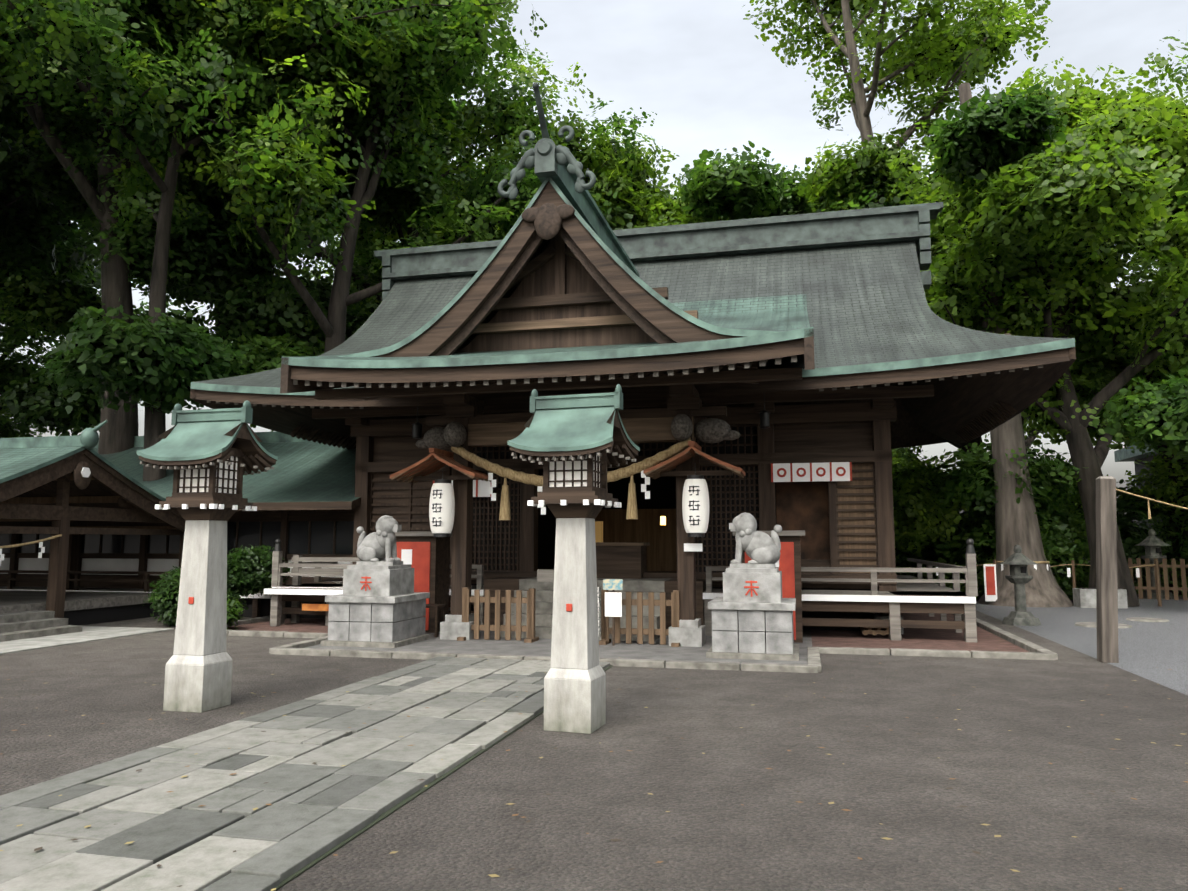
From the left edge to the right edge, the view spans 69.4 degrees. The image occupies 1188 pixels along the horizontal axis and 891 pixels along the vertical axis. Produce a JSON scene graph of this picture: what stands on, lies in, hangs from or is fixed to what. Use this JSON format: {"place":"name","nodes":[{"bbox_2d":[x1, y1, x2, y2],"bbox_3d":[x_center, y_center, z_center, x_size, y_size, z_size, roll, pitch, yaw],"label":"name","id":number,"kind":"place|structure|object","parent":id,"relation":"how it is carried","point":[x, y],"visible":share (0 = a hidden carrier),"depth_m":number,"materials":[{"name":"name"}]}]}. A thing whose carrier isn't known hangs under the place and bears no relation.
{"place":"outdoors","nodes":[
{"label":"outdoors","id":0,"kind":"place"},
{"bbox_2d":[0,656,612,890],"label":"stone path","id":1,"kind":"structure","parent":0,"point":[323,807],"depth_m":5.39,"materials":[{"name":"grey stone"}]},
{"bbox_2d":[0,583,1187,890],"bbox_3d":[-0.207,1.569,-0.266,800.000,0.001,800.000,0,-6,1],"label":"ground","id":2,"kind":"structure","parent":0,"point":[736,817],"depth_m":5.93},
{"bbox_2d":[0,420,185,654],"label":"entrance pavilion","id":3,"kind":"structure","parent":2,"relation":"on","point":[70,489],"depth_m":15.52,"materials":[{"name":"brown wood"}]},
{"bbox_2d":[0,534,61,565],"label":"rope","id":4,"kind":"object","parent":3,"relation":"attached to","point":[40,542],"visible":0.94,"depth_m":14.76,"materials":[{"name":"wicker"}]},
{"bbox_2d":[0,432,360,625],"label":"side building","id":5,"kind":"structure","parent":2,"relation":"on","point":[303,498],"depth_m":19.09,"materials":[{"name":"wood"}]},
{"bbox_2d":[163,520,232,712],"bbox_3d":[-3.787,1.619,8.291,0.420,1.780,0.420,-2,-6,14],"label":"lantern post","id":6,"kind":"object","parent":2,"relation":"on","point":[198,672],"visible":1,"depth_m":8.16,"materials":[{"name":"grey stone"}]},
{"bbox_2d":[137,400,277,520],"bbox_3d":[-3.787,0.151,8.453,0.940,1.174,0.860,-2,-6,14],"label":"lantern lamp","id":7,"kind":"object","parent":6,"relation":"on","point":[210,457],"visible":1,"depth_m":8.29,"materials":[{"name":"teal metal"}]},
{"bbox_2d":[227,618,327,632],"bbox_3d":[-4.515,3.633,18.496,3.000,0.001,8.600,-2,-6,13],"label":"soil apron","id":8,"kind":"object","parent":2,"relation":"on","point":[314,625],"depth_m":15.82,"materials":[{"name":"brown soil"}]},
{"bbox_2d":[305,631,811,667],"bbox_3d":[-0.478,3.035,13.082,7.400,0.001,3.700,-2,-6,13],"label":"apron","id":9,"kind":"object","parent":2,"relation":"on","point":[656,650],"visible":0.2,"depth_m":12.61,"materials":[{"name":"grey stone"}]},
{"bbox_2d":[320,564,430,647],"bbox_3d":[-3.380,2.484,13.484,1.220,1.200,1.300,-2,-6,13],"label":"statue pedestal","id":10,"kind":"object","parent":9,"relation":"on","point":[379,606],"visible":1,"depth_m":13.01,"materials":[{"name":"stone"}]},
{"bbox_2d":[356,515,402,564],"bbox_3d":[-3.428,1.498,13.604,0.740,0.787,0.444,-2,-6,13],"label":"komainu statue","id":11,"kind":"object","parent":10,"relation":"on","point":[376,547],"visible":1,"depth_m":13.46,"materials":[{"name":"stone"}]},
{"bbox_2d":[457,587,538,642],"bbox_3d":[-1.526,2.692,13.684,1.240,0.830,0.400,-2,-6,13],"label":"fence","id":12,"kind":"object","parent":9,"relation":"on","point":[498,600],"visible":0.81,"depth_m":13.63,"materials":[{"name":"brown wood"}]},
{"bbox_2d":[537,543,701,645],"bbox_3d":[0.287,2.284,13.222,2.744,1.540,0.453,-3,-7,22],"label":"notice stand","id":13,"kind":"object","parent":9,"relation":"on","point":[613,604],"visible":0.75,"depth_m":13.03,"materials":[{"name":"white paper"}]},
{"bbox_2d":[599,589,679,646],"bbox_3d":[0.710,2.633,13.148,1.240,0.830,0.400,-2,-6,13],"label":"fence","id":14,"kind":"object","parent":9,"relation":"on","point":[640,602],"visible":0.85,"depth_m":13.09,"materials":[{"name":"brown wood"}]},
{"bbox_2d":[706,567,798,660],"bbox_3d":[2.259,2.335,12.133,1.220,1.200,1.300,-2,-6,13],"label":"statue pedestal","id":15,"kind":"object","parent":9,"relation":"on","point":[752,613],"visible":1,"depth_m":11.60,"materials":[{"name":"stone"}]},
{"bbox_2d":[729,512,781,567],"bbox_3d":[2.307,1.346,12.230,0.740,0.787,0.444,-2,-6,13],"label":"komainu statue","id":16,"kind":"object","parent":15,"relation":"on","point":[761,549],"visible":1,"depth_m":12.11,"materials":[{"name":"stone"}]},
{"bbox_2d":[544,518,605,733],"bbox_3d":[-0.161,1.524,7.436,0.420,1.780,0.420,-2,-7,18],"label":"lantern post","id":17,"kind":"object","parent":2,"relation":"on","point":[575,689],"visible":1,"depth_m":7.29,"materials":[{"name":"grey stone"}]},
{"bbox_2d":[507,384,639,518],"bbox_3d":[-0.161,0.056,7.598,0.940,1.174,0.860,-2,-7,18],"label":"lantern lamp","id":18,"kind":"object","parent":17,"relation":"on","point":[577,444],"visible":1,"depth_m":7.42,"materials":[{"name":"teal metal"}]},
{"bbox_2d":[0,0,1187,626],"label":"leaves","id":19,"kind":"object","parent":2,"relation":"on","point":[168,364],"visible":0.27,"depth_m":24.07,"materials":[{"name":"green plant"}]},
{"bbox_2d":[0,0,1187,607],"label":"tree trunks","id":20,"kind":"object","parent":2,"relation":"on","point":[1016,524],"visible":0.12,"depth_m":22.27,"materials":[{"name":"brown plant"}]},
{"bbox_2d":[0,0,1187,629],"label":"leaves","id":21,"kind":"object","parent":20,"relation":"attached to","point":[990,136],"visible":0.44,"depth_m":23.28,"materials":[{"name":"green plant"}]},
{"bbox_2d":[983,564,996,600],"bbox_3d":[9.749,3.375,21.099,0.280,0.900,0.038,-1,-6,9],"label":"red sign","id":22,"kind":"object","parent":20,"relation":"attached to","point":[990,584],"visible":0.93,"depth_m":21.09,"materials":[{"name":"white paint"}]},
{"bbox_2d":[0,659,1187,890],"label":"ground debris","id":23,"kind":"object","parent":2,"relation":"on","point":[548,793],"visible":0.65,"depth_m":5.37,"materials":[{"name":"brown plant"}]},
{"bbox_2d":[207,333,1042,646],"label":"hall","id":24,"kind":"structure","parent":2,"relation":"on","point":[815,483],"depth_m":15.16,"materials":[{"name":"brown wood"}]},
{"bbox_2d":[190,82,1075,448],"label":"hall roof","id":25,"kind":"structure","parent":24,"relation":"on","point":[562,278],"depth_m":14.34,"materials":[{"name":"teal metal"}]},
{"bbox_2d":[390,448,493,536],"bbox_3d":[-2.455,0.780,13.882,1.440,1.395,0.900,-2,-6,13],"label":"paper lantern","id":26,"kind":"object","parent":25,"relation":"attached to","point":[441,508],"visible":0.98,"depth_m":13.73,"materials":[{"name":"white paper"}]},
{"bbox_2d":[451,438,690,519],"bbox_3d":[-0.420,0.624,13.593,3.963,1.452,0.192,-2,-6,13],"label":"sacred straw rope","id":27,"kind":"object","parent":25,"relation":"attached to","point":[631,470],"visible":0.81,"depth_m":13.62,"materials":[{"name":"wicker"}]},
{"bbox_2d":[643,441,744,536],"bbox_3d":[1.531,0.674,12.928,1.440,1.395,0.900,-2,-6,13],"label":"paper lantern","id":28,"kind":"object","parent":25,"relation":"attached to","point":[695,504],"visible":1,"depth_m":12.76,"materials":[{"name":"white paper"}]},
{"bbox_2d":[226,614,1057,672],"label":"kerbs","id":29,"kind":"structure","parent":2,"relation":"on","point":[1036,652],"depth_m":11.68,"materials":[{"name":"stone"}]},
{"bbox_2d":[811,613,1028,651],"bbox_3d":[5.596,3.365,16.074,3.000,0.001,8.600,-2,-6,13],"label":"soil apron","id":30,"kind":"object","parent":2,"relation":"on","point":[929,638],"depth_m":13.61,"materials":[{"name":"brown soil"}]},
{"bbox_2d":[1134,529,1173,598],"bbox_3d":[15.493,3.260,23.737,0.783,1.907,0.904,1,-6,-9],"label":"stone lantern","id":31,"kind":"object","parent":2,"relation":"on","point":[1152,543],"visible":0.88,"depth_m":23.62,"materials":[{"name":"black stone"}]},
{"bbox_2d":[1128,558,1187,599],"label":"fence","id":32,"kind":"object","parent":2,"relation":"on","point":[1140,587],"visible":0.21,"depth_m":23.07,"materials":[{"name":"brown wood"}]},
{"bbox_2d":[0,0,1187,528],"label":"sky","id":33,"kind":"structure","parent":0,"point":[709,83],"materials":[{"name":"white"}]},
{"bbox_2d":[975,597,1187,694],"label":"gravel","id":34,"kind":"structure","parent":0,"point":[1146,649],"depth_m":14.51,"materials":[{"name":"grey gravel"}]},
{"bbox_2d":[999,545,1040,625],"bbox_3d":[8.117,2.649,16.370,0.618,1.506,0.713,1,-6,-9],"label":"stone lantern","id":35,"kind":"object","parent":34,"relation":"on","point":[1017,561],"visible":1,"depth_m":16.26,"materials":[{"name":"black stone"}]},
{"bbox_2d":[936,560,1161,605],"bbox_3d":[11.004,3.406,21.380,5.511,1.100,0.078,-2,-6,14],"label":"rope fence","id":36,"kind":"object","parent":34,"relation":"on","point":[1073,564],"visible":0.44,"depth_m":20.87,"materials":[{"name":"brown wood"}]},
{"bbox_2d":[996,561,1049,570],"bbox_3d":[10.735,3.081,21.520,1.259,0.376,1.263,0,-6,1],"label":"sacred rope","id":37,"kind":"object","parent":36,"relation":"attached to","point":[1037,562],"visible":0.4,"depth_m":21.02,"materials":[{"name":"fabric"}]},
{"bbox_2d":[1072,588,1127,608],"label":"stone block","id":38,"kind":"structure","parent":34,"relation":"on","point":[1084,597],"depth_m":20.24,"materials":[{"name":"stone"}]},
{"bbox_2d":[1096,476,1118,662],"bbox_3d":[6.784,1.626,11.354,0.200,2.440,0.190,1,-5,11],"label":"marker post","id":39,"kind":"object","parent":34,"relation":"on","point":[1106,587],"visible":0.96,"depth_m":11.28,"materials":[{"name":"grey wood"}]},
{"bbox_2d":[1116,489,1187,518],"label":"post rope","id":40,"kind":"object","parent":39,"relation":"attached to","point":[1149,514],"visible":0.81,"depth_m":11.81,"materials":[{"name":"fabric"}]},
{"bbox_2d":[1075,617,1168,627],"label":"ground patches","id":41,"kind":"object","parent":34,"relation":"on","point":[1094,624],"visible":0.69,"depth_m":16.70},
{"bbox_2d":[1114,444,1161,534],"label":"building","id":42,"kind":"structure","parent":0,"point":[1124,455],"depth_m":46.42,"materials":[{"name":"grey metal"}]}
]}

